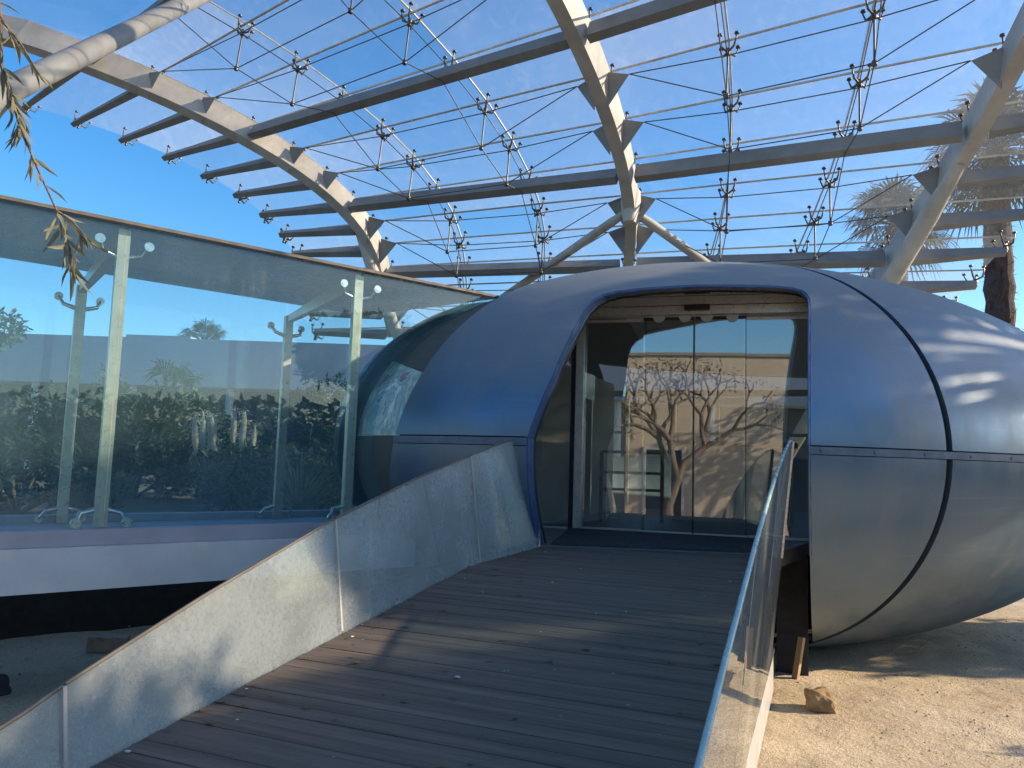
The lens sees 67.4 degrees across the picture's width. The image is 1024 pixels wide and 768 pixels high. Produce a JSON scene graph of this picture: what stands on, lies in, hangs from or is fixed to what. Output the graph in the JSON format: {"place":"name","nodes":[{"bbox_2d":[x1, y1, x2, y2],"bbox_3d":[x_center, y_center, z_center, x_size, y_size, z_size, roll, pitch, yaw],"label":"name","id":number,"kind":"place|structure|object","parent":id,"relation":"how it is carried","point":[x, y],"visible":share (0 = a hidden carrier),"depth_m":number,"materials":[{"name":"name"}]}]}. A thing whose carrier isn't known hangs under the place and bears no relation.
{"place":"outdoors","nodes":[
{"label":"outdoors","id":0,"kind":"place"},
{"bbox_2d":[0,470,360,516],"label":"garden ground","id":1,"kind":"structure","parent":0,"point":[147,501],"depth_m":11.90,"materials":[{"name":"green plant"}]},
{"bbox_2d":[0,306,32,352],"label":"garden tree","id":2,"kind":"object","parent":1,"relation":"on","point":[5,338],"visible":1,"depth_m":20.47,"materials":[{"name":"green plant"}]},
{"bbox_2d":[0,416,85,513],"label":"shrub","id":3,"kind":"object","parent":1,"relation":"on","point":[10,489],"visible":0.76,"depth_m":9.38,"materials":[{"name":"green plant"}]},
{"bbox_2d":[39,467,149,513],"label":"shrub","id":4,"kind":"object","parent":1,"relation":"on","point":[82,490],"visible":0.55,"depth_m":9.21,"materials":[{"name":"green plant"}]},
{"bbox_2d":[12,379,188,501],"bbox_3d":[-6.612,0.983,12.147,2.403,2.034,2.130,0,-6,22],"label":"shrub","id":5,"kind":"object","parent":1,"relation":"on","point":[87,435],"visible":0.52,"depth_m":11.90,"materials":[{"name":"green plant"}]},
{"bbox_2d":[57,363,147,483],"bbox_3d":[-7.584,0.859,14.433,1.700,2.569,1.622,0,-6,22],"label":"shrub","id":6,"kind":"object","parent":1,"relation":"on","point":[120,388],"visible":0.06,"depth_m":14.70,"materials":[{"name":"green plant"}]},
{"bbox_2d":[92,378,193,498],"bbox_3d":[-6.507,0.982,13.293,2.001,2.184,1.864,1,-6,4],"label":"shrub","id":7,"kind":"object","parent":1,"relation":"on","point":[150,411],"visible":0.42,"depth_m":13.14,"materials":[{"name":"green plant"}]},
{"bbox_2d":[126,357,208,492],"bbox_3d":[-6.798,0.793,14.997,1.798,2.656,1.850,0,-6,22],"label":"palm tree","id":8,"kind":"object","parent":1,"relation":"on","point":[175,374],"visible":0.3,"depth_m":14.85,"materials":[{"name":"green plant"}]},
{"bbox_2d":[146,383,250,495],"bbox_3d":[-6.113,1.054,14.406,2.281,2.146,1.938,0,-6,22],"label":"shrub","id":9,"kind":"object","parent":1,"relation":"on","point":[181,433],"visible":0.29,"depth_m":14.13,"materials":[{"name":"green plant"}]},
{"bbox_2d":[164,408,266,498],"bbox_3d":[-4.815,1.240,13.177,2.173,1.624,1.679,0,-6,22],"label":"shrub","id":10,"kind":"object","parent":1,"relation":"on","point":[180,476],"visible":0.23,"depth_m":13.02,"materials":[{"name":"green plant"}]},
{"bbox_2d":[178,438,316,510],"bbox_3d":[-3.538,1.293,10.548,2.161,1.103,1.708,0,-6,22],"label":"shrub","id":11,"kind":"object","parent":1,"relation":"on","point":[209,487],"visible":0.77,"depth_m":10.37,"materials":[{"name":"green plant"}]},
{"bbox_2d":[234,447,341,509],"bbox_3d":[-2.647,1.208,9.489,1.643,0.896,1.810,3,-6,-14],"label":"grass tuft","id":12,"kind":"object","parent":1,"relation":"on","point":[299,499],"visible":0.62,"depth_m":9.35,"materials":[{"name":"green plant"}]},
{"bbox_2d":[247,392,345,504],"bbox_3d":[-2.986,1.068,12.094,2.208,1.895,1.936,0,-6,22],"label":"shrub","id":13,"kind":"object","parent":1,"relation":"on","point":[322,438],"visible":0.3,"depth_m":11.70,"materials":[{"name":"green plant"}]},
{"bbox_2d":[276,372,346,454],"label":"shrub","id":14,"kind":"object","parent":1,"relation":"on","point":[322,395],"visible":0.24,"depth_m":14.78,"materials":[{"name":"green plant"}]},
{"bbox_2d":[288,454,341,509],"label":"shrub","id":15,"kind":"object","parent":1,"relation":"on","point":[328,466],"visible":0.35,"depth_m":10.57,"materials":[{"name":"green plant"}]},
{"bbox_2d":[303,406,340,502],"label":"shrub","id":16,"kind":"object","parent":1,"relation":"on","point":[323,410],"depth_m":13.18,"materials":[{"name":"green plant"}]},
{"bbox_2d":[171,403,264,510],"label":"pampas grass","id":17,"kind":"object","parent":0,"point":[211,429],"depth_m":11.11,"materials":[{"name":"plant"}]},
{"bbox_2d":[0,598,1023,767],"bbox_3d":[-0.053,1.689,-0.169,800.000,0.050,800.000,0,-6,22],"label":"ground","id":18,"kind":"structure","parent":0,"point":[239,657],"depth_m":5.76,"materials":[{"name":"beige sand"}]},
{"bbox_2d":[0,673,11,695],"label":"dark stone","id":19,"kind":"object","parent":18,"relation":"on","point":[5,689],"visible":0.91,"depth_m":5.24,"materials":[{"name":"black stone"}]},
{"bbox_2d":[0,0,110,300],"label":"olive tree","id":20,"kind":"object","parent":18,"relation":"on","point":[12,105],"visible":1,"depth_m":1.90,"materials":[{"name":"green plant"}]},
{"bbox_2d":[86,633,131,652],"bbox_3d":[-3.404,2.191,6.492,0.312,0.120,0.162,6,-6,-12],"label":"brick","id":21,"kind":"object","parent":18,"relation":"on","point":[102,642],"visible":0.88,"depth_m":6.42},
{"bbox_2d":[177,318,227,339],"bbox_3d":[-16.276,0.810,39.734,3.094,8.664,3.112,0,-6,22],"label":"palm tree","id":22,"kind":"object","parent":18,"relation":"on","point":[199,326],"visible":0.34,"depth_m":39.70,"materials":[{"name":"green plant"}]},
{"bbox_2d":[0,561,447,639],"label":"retaining wall","id":23,"kind":"structure","parent":18,"relation":"on","point":[28,615],"depth_m":7.75,"materials":[{"name":"paint"}]},
{"bbox_2d":[0,195,498,595],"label":"glass walkway","id":24,"kind":"structure","parent":23,"relation":"on","point":[97,546],"depth_m":5.74,"materials":[{"name":"clear glass"}]},
{"bbox_2d":[0,439,794,767],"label":"entrance ramp","id":25,"kind":"structure","parent":18,"relation":"on","point":[574,703],"depth_m":2.75,"materials":[{"name":"wood decking"},{"name":"glass"},{"name":"galvanised steel"}]},
{"bbox_2d":[124,554,730,751],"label":"droppings","id":26,"kind":"object","parent":25,"relation":"on","point":[353,636],"visible":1,"depth_m":2.75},
{"bbox_2d":[164,548,745,766],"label":"leaf litter","id":27,"kind":"object","parent":25,"relation":"on","point":[241,693],"visible":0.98,"depth_m":2.82,"materials":[{"name":"brown plant"}]},
{"bbox_2d":[0,333,807,471],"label":"long building","id":28,"kind":"structure","parent":18,"relation":"on","point":[242,375],"depth_m":25.97,"materials":[{"name":"white paint"}]},
{"bbox_2d":[0,396,28,439],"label":"window","id":29,"kind":"structure","parent":28,"relation":"in","point":[9,405],"depth_m":26.95,"materials":[{"name":"grey glass"}]},
{"bbox_2d":[76,398,98,424],"bbox_3d":[-14.587,1.478,26.943,2.100,1.900,0.060,2,-6,0],"label":"window","id":30,"kind":"structure","parent":28,"relation":"in","point":[90,401],"depth_m":26.99,"materials":[{"name":"grey glass"}]},
{"bbox_2d":[195,402,221,421],"bbox_3d":[-11.289,1.582,26.950,2.100,1.900,0.060,2,-6,0],"label":"window","id":31,"kind":"structure","parent":28,"relation":"in","point":[219,407],"depth_m":26.99,"materials":[{"name":"grey glass"}]},
{"bbox_2d":[255,404,315,439],"bbox_3d":[-7.991,1.687,26.957,2.100,1.900,0.060,2,-6,0],"label":"window","id":32,"kind":"structure","parent":28,"relation":"in","point":[263,412],"depth_m":26.99,"materials":[{"name":"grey glass"}]},
{"bbox_2d":[630,416,689,457],"bbox_3d":[5.203,2.104,26.984,2.100,1.900,0.060,2,-6,0],"label":"window","id":33,"kind":"structure","parent":28,"relation":"in","point":[654,443],"depth_m":27.00,"materials":[{"name":"clear glass"}]},
{"bbox_2d":[0,0,1023,457],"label":"glass canopy","id":34,"kind":"object","parent":18,"relation":"on","point":[68,58],"visible":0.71,"depth_m":10.66,"materials":[{"name":"clear glass"}]},
{"bbox_2d":[333,262,1023,675],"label":"egg pavilion","id":35,"kind":"structure","parent":18,"relation":"on","point":[909,498],"depth_m":6.01,"materials":[{"name":"brushed metal"},{"name":"glass"},{"name":"dark rubber"}]},
{"bbox_2d":[582,319,646,531],"bbox_3d":[0.946,0.366,7.082,0.560,1.942,0.028,0,-6,16],"label":"sliding door","id":36,"kind":"structure","parent":35,"relation":"in","point":[620,320],"depth_m":7.04,"materials":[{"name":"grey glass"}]},
{"bbox_2d":[599,450,663,522],"bbox_3d":[1.282,1.097,8.238,0.689,0.755,0.043,1,-6,6],"label":"queue barrier","id":37,"kind":"object","parent":35,"relation":"on","point":[660,473],"visible":1,"depth_m":8.23,"materials":[{"name":"black plastic"}]},
{"bbox_2d":[551,528,754,552],"bbox_3d":[1.273,1.252,6.140,1.761,0.016,1.364,1,-6,10],"label":"doormat","id":38,"kind":"object","parent":35,"relation":"on","point":[607,538],"visible":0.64,"depth_m":6.00,"materials":[{"name":"rubber"}]},
{"bbox_2d":[641,317,693,533],"bbox_3d":[1.396,0.361,6.891,0.450,1.942,0.028,0,-6,16],"label":"sliding door","id":39,"kind":"structure","parent":35,"relation":"in","point":[666,318],"depth_m":6.85,"materials":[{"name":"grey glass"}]},
{"bbox_2d":[694,316,745,536],"bbox_3d":[1.834,0.362,6.767,0.440,1.942,0.028,0,-6,16],"label":"sliding door","id":40,"kind":"structure","parent":35,"relation":"in","point":[714,317],"depth_m":6.69,"materials":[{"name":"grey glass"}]},
{"bbox_2d":[667,440,797,525],"bbox_3d":[2.532,1.122,8.826,1.400,0.900,0.600,0,-6,22],"label":"reception counter","id":41,"kind":"object","parent":35,"relation":"on","point":[718,481],"visible":0.93,"depth_m":8.62,"materials":[{"name":"paint"}]},
{"bbox_2d":[744,316,808,540],"bbox_3d":[2.331,0.370,6.687,0.600,1.942,0.028,0,-6,16],"label":"sliding door","id":42,"kind":"structure","parent":35,"relation":"in","point":[768,317],"depth_m":6.75,"materials":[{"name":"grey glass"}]},
{"bbox_2d":[792,636,804,679],"bbox_3d":[2.342,2.244,6.278,0.115,0.338,0.050,5,-7,-32],"label":"wooden offcut","id":43,"kind":"object","parent":18,"relation":"on","point":[798,658],"visible":1,"depth_m":6.27,"materials":[{"name":"brown wood"}]},
{"bbox_2d":[804,686,835,713],"bbox_3d":[2.213,2.279,5.517,0.215,0.187,0.178,0,-6,22],"label":"rock","id":44,"kind":"object","parent":18,"relation":"on","point":[821,699],"visible":0.94,"depth_m":5.46,"materials":[{"name":"stone"}]},
{"bbox_2d":[840,172,959,280],"bbox_3d":[14.896,-1.526,29.583,4.564,13.244,4.544,-4,-8,44],"label":"palm tree","id":45,"kind":"object","parent":18,"relation":"on","point":[900,195],"visible":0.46,"depth_m":29.52,"materials":[{"name":"green plant"}]},
{"bbox_2d":[909,77,1023,324],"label":"palm tree","id":46,"kind":"object","parent":18,"relation":"on","point":[999,287],"visible":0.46,"depth_m":21.49,"materials":[{"name":"green plant"}]},
{"bbox_2d":[0,0,1023,344],"label":"sky","id":47,"kind":"structure","parent":0,"point":[96,173],"materials":[{"name":"blue"}]}
]}

